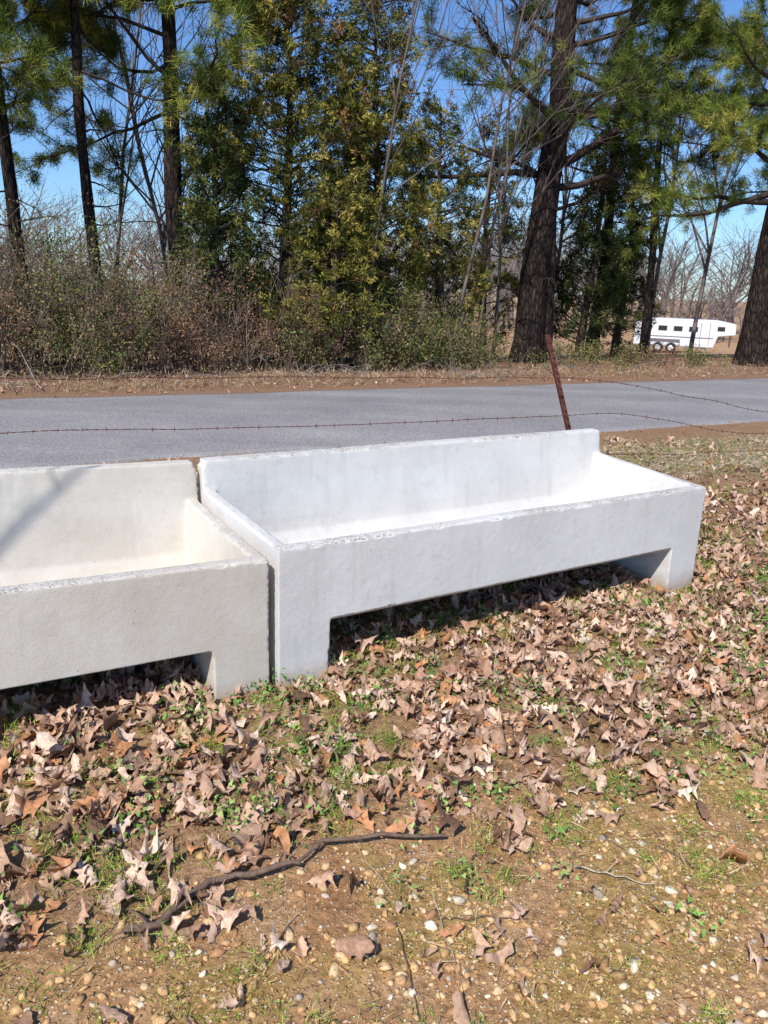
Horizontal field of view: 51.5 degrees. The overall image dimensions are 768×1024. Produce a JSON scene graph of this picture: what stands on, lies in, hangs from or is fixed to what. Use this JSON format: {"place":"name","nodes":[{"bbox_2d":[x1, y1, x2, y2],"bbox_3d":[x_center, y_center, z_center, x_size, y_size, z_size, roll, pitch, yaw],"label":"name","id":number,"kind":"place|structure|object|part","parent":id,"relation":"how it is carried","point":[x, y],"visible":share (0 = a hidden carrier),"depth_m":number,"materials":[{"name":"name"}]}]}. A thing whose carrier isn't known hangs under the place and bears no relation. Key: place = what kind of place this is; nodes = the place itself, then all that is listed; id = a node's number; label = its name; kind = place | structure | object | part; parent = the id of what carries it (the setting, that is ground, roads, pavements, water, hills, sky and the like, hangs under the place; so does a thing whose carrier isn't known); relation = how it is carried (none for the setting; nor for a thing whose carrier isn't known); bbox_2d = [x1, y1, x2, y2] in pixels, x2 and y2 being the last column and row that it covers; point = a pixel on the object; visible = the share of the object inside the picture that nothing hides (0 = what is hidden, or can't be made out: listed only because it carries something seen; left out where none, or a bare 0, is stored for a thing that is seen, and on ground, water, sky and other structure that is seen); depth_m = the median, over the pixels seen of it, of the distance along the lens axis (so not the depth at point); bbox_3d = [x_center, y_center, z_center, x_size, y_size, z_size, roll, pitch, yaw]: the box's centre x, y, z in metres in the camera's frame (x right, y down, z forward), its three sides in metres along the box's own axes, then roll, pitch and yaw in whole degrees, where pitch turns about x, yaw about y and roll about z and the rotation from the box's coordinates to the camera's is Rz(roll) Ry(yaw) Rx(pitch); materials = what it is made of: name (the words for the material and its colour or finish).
{"place":"outdoors","nodes":[
{"label":"outdoors","id":0,"kind":"place"},
{"bbox_2d":[0,279,767,1023],"bbox_3d":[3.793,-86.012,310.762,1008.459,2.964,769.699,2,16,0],"label":"ground","id":1,"kind":"structure","parent":0,"point":[338,909],"depth_m":2.35,"materials":[{"name":"soil"}]},
{"bbox_2d":[0,0,101,365],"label":"pine tree","id":2,"kind":"object","parent":1,"relation":"on","point":[53,82],"visible":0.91,"depth_m":12.83,"materials":[{"name":"green plant"}]},
{"bbox_2d":[0,0,103,361],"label":"pine tree","id":3,"kind":"object","parent":1,"relation":"on","point":[24,108],"visible":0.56,"depth_m":13.74,"materials":[{"name":"green plant"}]},
{"bbox_2d":[0,0,239,357],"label":"pine tree","id":4,"kind":"object","parent":1,"relation":"on","point":[78,34],"visible":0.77,"depth_m":14.09,"materials":[{"name":"green plant"}]},
{"bbox_2d":[0,460,268,699],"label":"concrete feed trough","id":5,"kind":"object","parent":1,"relation":"on","point":[106,567],"visible":0.94,"depth_m":3.11,"materials":[{"name":"grey concrete"}]},
{"bbox_2d":[0,0,268,360],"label":"pine tree","id":6,"kind":"object","parent":1,"relation":"on","point":[167,34],"visible":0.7,"depth_m":14.28,"materials":[{"name":"green plant"}]},
{"bbox_2d":[20,0,271,316],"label":"bare tree","id":7,"kind":"object","parent":1,"relation":"on","point":[160,231],"visible":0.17,"depth_m":17.91,"materials":[{"name":"brown plant"}]},
{"bbox_2d":[114,0,223,286],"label":"bare tree","id":8,"kind":"object","parent":1,"relation":"on","point":[139,105],"visible":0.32,"depth_m":17.23,"materials":[{"name":"brown plant"}]},
{"bbox_2d":[91,0,274,247],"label":"bare tree","id":9,"kind":"object","parent":1,"relation":"on","point":[162,176],"visible":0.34,"depth_m":15.69,"materials":[{"name":"brown plant"}]},
{"bbox_2d":[162,67,287,364],"bbox_3d":[-2.998,-5.220,14.672,2.223,5.251,2.937,-10,20,-37],"label":"cedar tree","id":10,"kind":"object","parent":1,"relation":"on","point":[213,239],"visible":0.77,"depth_m":14.09,"materials":[{"name":"green plant"}]},
{"bbox_2d":[112,831,444,936],"bbox_3d":[-0.274,1.018,2.277,0.987,0.041,0.124,-6,18,-27],"label":"fallen stick","id":11,"kind":"object","parent":1,"relation":"on","point":[168,913],"visible":1,"depth_m":2.23,"materials":[{"name":"brown wood"}]},
{"bbox_2d":[162,0,409,362],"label":"cedar tree","id":12,"kind":"object","parent":1,"relation":"on","point":[287,86],"visible":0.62,"depth_m":14.41,"materials":[{"name":"green plant"}]},
{"bbox_2d":[258,162,399,371],"bbox_3d":[-0.947,-4.343,14.585,2.530,3.817,2.431,2,16,0],"label":"cedar tree","id":13,"kind":"object","parent":1,"relation":"on","point":[347,222],"visible":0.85,"depth_m":14.20,"materials":[{"name":"green plant"}]},
{"bbox_2d":[0,341,677,392],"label":"fallen branches","id":14,"kind":"object","parent":1,"relation":"on","point":[512,374],"visible":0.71,"depth_m":13.66,"materials":[{"name":"brown wood"}]},
{"bbox_2d":[39,585,667,749],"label":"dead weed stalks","id":15,"kind":"object","parent":1,"relation":"on","point":[479,625],"visible":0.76,"depth_m":3.22,"materials":[{"name":"brown plant"}]},
{"bbox_2d":[297,0,452,361],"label":"cedar tree","id":16,"kind":"object","parent":1,"relation":"on","point":[374,71],"visible":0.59,"depth_m":15.07,"materials":[{"name":"green plant"}]},
{"bbox_2d":[0,169,761,356],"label":"distant treeline","id":17,"kind":"object","parent":1,"relation":"on","point":[671,285],"visible":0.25,"depth_m":78.44,"materials":[{"name":"brown plant"}]},
{"bbox_2d":[0,170,762,380],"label":"undergrowth brush","id":18,"kind":"object","parent":1,"relation":"on","point":[124,335],"visible":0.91,"depth_m":13.70,"materials":[{"name":"broad leaves"},{"name":"bark twigs"}]},
{"bbox_2d":[0,471,767,1023],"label":"fallen leaves","id":19,"kind":"object","parent":1,"relation":"on","point":[434,723],"visible":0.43,"depth_m":2.94,"materials":[{"name":"brown plant"}]},
{"bbox_2d":[0,517,767,948],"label":"ground weeds","id":20,"kind":"object","parent":1,"relation":"on","point":[342,741],"visible":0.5,"depth_m":2.91,"materials":[{"name":"green plant"}]},
{"bbox_2d":[0,353,767,394],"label":"dead grass verge","id":21,"kind":"structure","parent":1,"relation":"on","point":[13,381],"depth_m":13.37,"materials":[{"name":"brown plant"}]},
{"bbox_2d":[0,736,767,1023],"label":"moss patch","id":22,"kind":"object","parent":1,"relation":"on","point":[621,910],"visible":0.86,"depth_m":2.21,"materials":[{"name":"green plant"}]},
{"bbox_2d":[0,448,767,1023],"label":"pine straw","id":23,"kind":"object","parent":1,"relation":"on","point":[464,838],"visible":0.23,"depth_m":2.40,"materials":[{"name":"plant"}]},
{"bbox_2d":[0,335,767,487],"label":"barbed wire fence","id":24,"kind":"object","parent":1,"relation":"on","point":[557,377],"visible":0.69,"depth_m":5.80,"materials":[{"name":"metal"}]},
{"bbox_2d":[0,462,767,1023],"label":"grass tufts","id":25,"kind":"object","parent":1,"relation":"on","point":[338,812],"visible":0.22,"depth_m":2.56,"materials":[{"name":"green plant"}]},
{"bbox_2d":[154,0,621,365],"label":"bare tree","id":26,"kind":"object","parent":1,"relation":"on","point":[387,164],"visible":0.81,"depth_m":13.61,"materials":[{"name":"brown plant"}]},
{"bbox_2d":[34,512,767,1023],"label":"twigs","id":27,"kind":"object","parent":1,"relation":"on","point":[510,918],"visible":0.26,"depth_m":2.25,"materials":[{"name":"brown wood"}]},
{"bbox_2d":[386,77,507,356],"bbox_3d":[1.303,-5.913,16.717,2.595,5.789,2.141,-4,17,-21],"label":"cedar tree","id":28,"kind":"object","parent":1,"relation":"on","point":[437,283],"visible":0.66,"depth_m":16.33,"materials":[{"name":"green plant"}]},
{"bbox_2d":[197,428,705,686],"bbox_3d":[0.460,0.162,4.208,2.658,0.972,0.883,-8,19,-32],"label":"concrete feed trough","id":29,"kind":"object","parent":1,"relation":"on","point":[329,534],"visible":0.9,"depth_m":4.00,"materials":[{"name":"grey concrete"}]},
{"bbox_2d":[442,108,531,347],"bbox_3d":[2.792,-6.592,19.268,2.965,6.001,2.453,-4,17,-19],"label":"cedar tree","id":30,"kind":"object","parent":1,"relation":"on","point":[508,231],"visible":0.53,"depth_m":19.35,"materials":[{"name":"green plant"}]},
{"bbox_2d":[329,0,732,363],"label":"pine tree","id":31,"kind":"object","parent":1,"relation":"on","point":[535,305],"visible":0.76,"depth_m":17.14,"materials":[{"name":"green plant"}]},
{"bbox_2d":[366,0,712,357],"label":"bare tree","id":32,"kind":"object","parent":1,"relation":"on","point":[494,220],"visible":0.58,"depth_m":16.48,"materials":[{"name":"brown plant"}]},
{"bbox_2d":[414,0,668,360],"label":"bare tree","id":33,"kind":"object","parent":1,"relation":"on","point":[500,245],"visible":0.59,"depth_m":17.06,"materials":[{"name":"brown plant"}]},
{"bbox_2d":[448,0,653,364],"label":"bare tree","id":34,"kind":"object","parent":1,"relation":"on","point":[491,165],"visible":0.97,"depth_m":14.52,"materials":[{"name":"brown plant"}]},
{"bbox_2d":[444,0,696,281],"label":"bare tree","id":35,"kind":"object","parent":1,"relation":"on","point":[559,248],"visible":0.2,"depth_m":21.54,"materials":[{"name":"brown plant"}]},
{"bbox_2d":[553,124,645,357],"bbox_3d":[5.022,-6.487,19.503,2.689,5.648,2.814,2,16,0],"label":"cedar tree","id":36,"kind":"object","parent":1,"relation":"on","point":[585,234],"visible":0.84,"depth_m":19.27,"materials":[{"name":"green plant"}]},
{"bbox_2d":[574,860,654,884],"bbox_3d":[0.689,1.079,2.395,0.231,0.028,0.082,2,16,0],"label":"fallen twig","id":37,"kind":"object","parent":1,"relation":"on","point":[587,868],"visible":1,"depth_m":2.39,"materials":[{"name":"beige wood"}]},
{"bbox_2d":[577,136,676,355],"bbox_3d":[6.193,-6.752,20.580,2.278,5.644,2.881,2,16,0],"label":"cedar tree","id":38,"kind":"object","parent":1,"relation":"on","point":[616,331],"visible":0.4,"depth_m":20.21,"materials":[{"name":"green plant"}]},
{"bbox_2d":[500,0,767,355],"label":"pine tree","id":39,"kind":"object","parent":1,"relation":"on","point":[689,136],"visible":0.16,"depth_m":19.30,"materials":[{"name":"green plant"}]},
{"bbox_2d":[576,0,767,353],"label":"bare tree","id":40,"kind":"object","parent":1,"relation":"on","point":[657,272],"visible":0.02,"depth_m":23.62,"materials":[{"name":"plant"}]},
{"bbox_2d":[594,0,752,360],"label":"pine tree","id":41,"kind":"object","parent":1,"relation":"on","point":[645,325],"visible":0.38,"depth_m":18.44,"materials":[{"name":"green plant"}]},
{"bbox_2d":[600,429,767,487],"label":"dry grass mat","id":42,"kind":"object","parent":1,"relation":"on","point":[717,447],"visible":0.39,"depth_m":7.90,"materials":[{"name":"brown plant"}]},
{"bbox_2d":[633,317,735,352],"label":"horse trailer","id":43,"kind":"object","parent":1,"relation":"on","point":[669,331],"visible":0.75,"depth_m":57.42,"materials":[{"name":"white paint"}]},
{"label":"windows","id":44,"kind":"part","parent":43,"relation":"part of","materials":[{"name":"black glass"}]},
{"bbox_2d":[621,0,767,366],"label":"pine tree","id":45,"kind":"object","parent":1,"relation":"on","point":[752,343],"visible":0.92,"depth_m":17.79,"materials":[{"name":"green plant"}]},
{"bbox_2d":[625,11,767,351],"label":"bare tree","id":46,"kind":"object","parent":1,"relation":"on","point":[708,249],"visible":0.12,"depth_m":24.95,"materials":[{"name":"plant"}]},
{"bbox_2d":[702,17,767,276],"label":"pine tree","id":47,"kind":"object","parent":1,"relation":"on","point":[764,174],"visible":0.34,"depth_m":20.52,"materials":[{"name":"green plant"}]},
{"bbox_2d":[0,378,767,468],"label":"asphalt road","id":48,"kind":"structure","parent":0,"point":[269,410],"depth_m":9.71,"materials":[{"name":"grey asphalt"}]},
{"bbox_2d":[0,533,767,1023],"bbox_3d":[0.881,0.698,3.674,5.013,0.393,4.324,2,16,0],"label":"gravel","id":49,"kind":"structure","parent":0,"point":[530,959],"depth_m":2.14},
{"bbox_2d":[0,365,767,567],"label":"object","id":50,"kind":"object","parent":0,"point":[727,554],"visible":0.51,"depth_m":7.84,"materials":[{"name":"brown plant"}]},
{"bbox_2d":[0,0,767,301],"label":"sky","id":51,"kind":"structure","parent":0,"point":[68,173],"materials":[{"name":"blue"}]},
{"bbox_2d":[464,853,476,893],"bbox_3d":[0.253,1.063,2.346,0.017,0.016,0.176,6,16,14],"label":"fallen twig","id":52,"kind":"object","parent":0,"point":[465,887],"visible":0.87,"depth_m":2.31,"materials":[{"name":"wood"}]}
]}

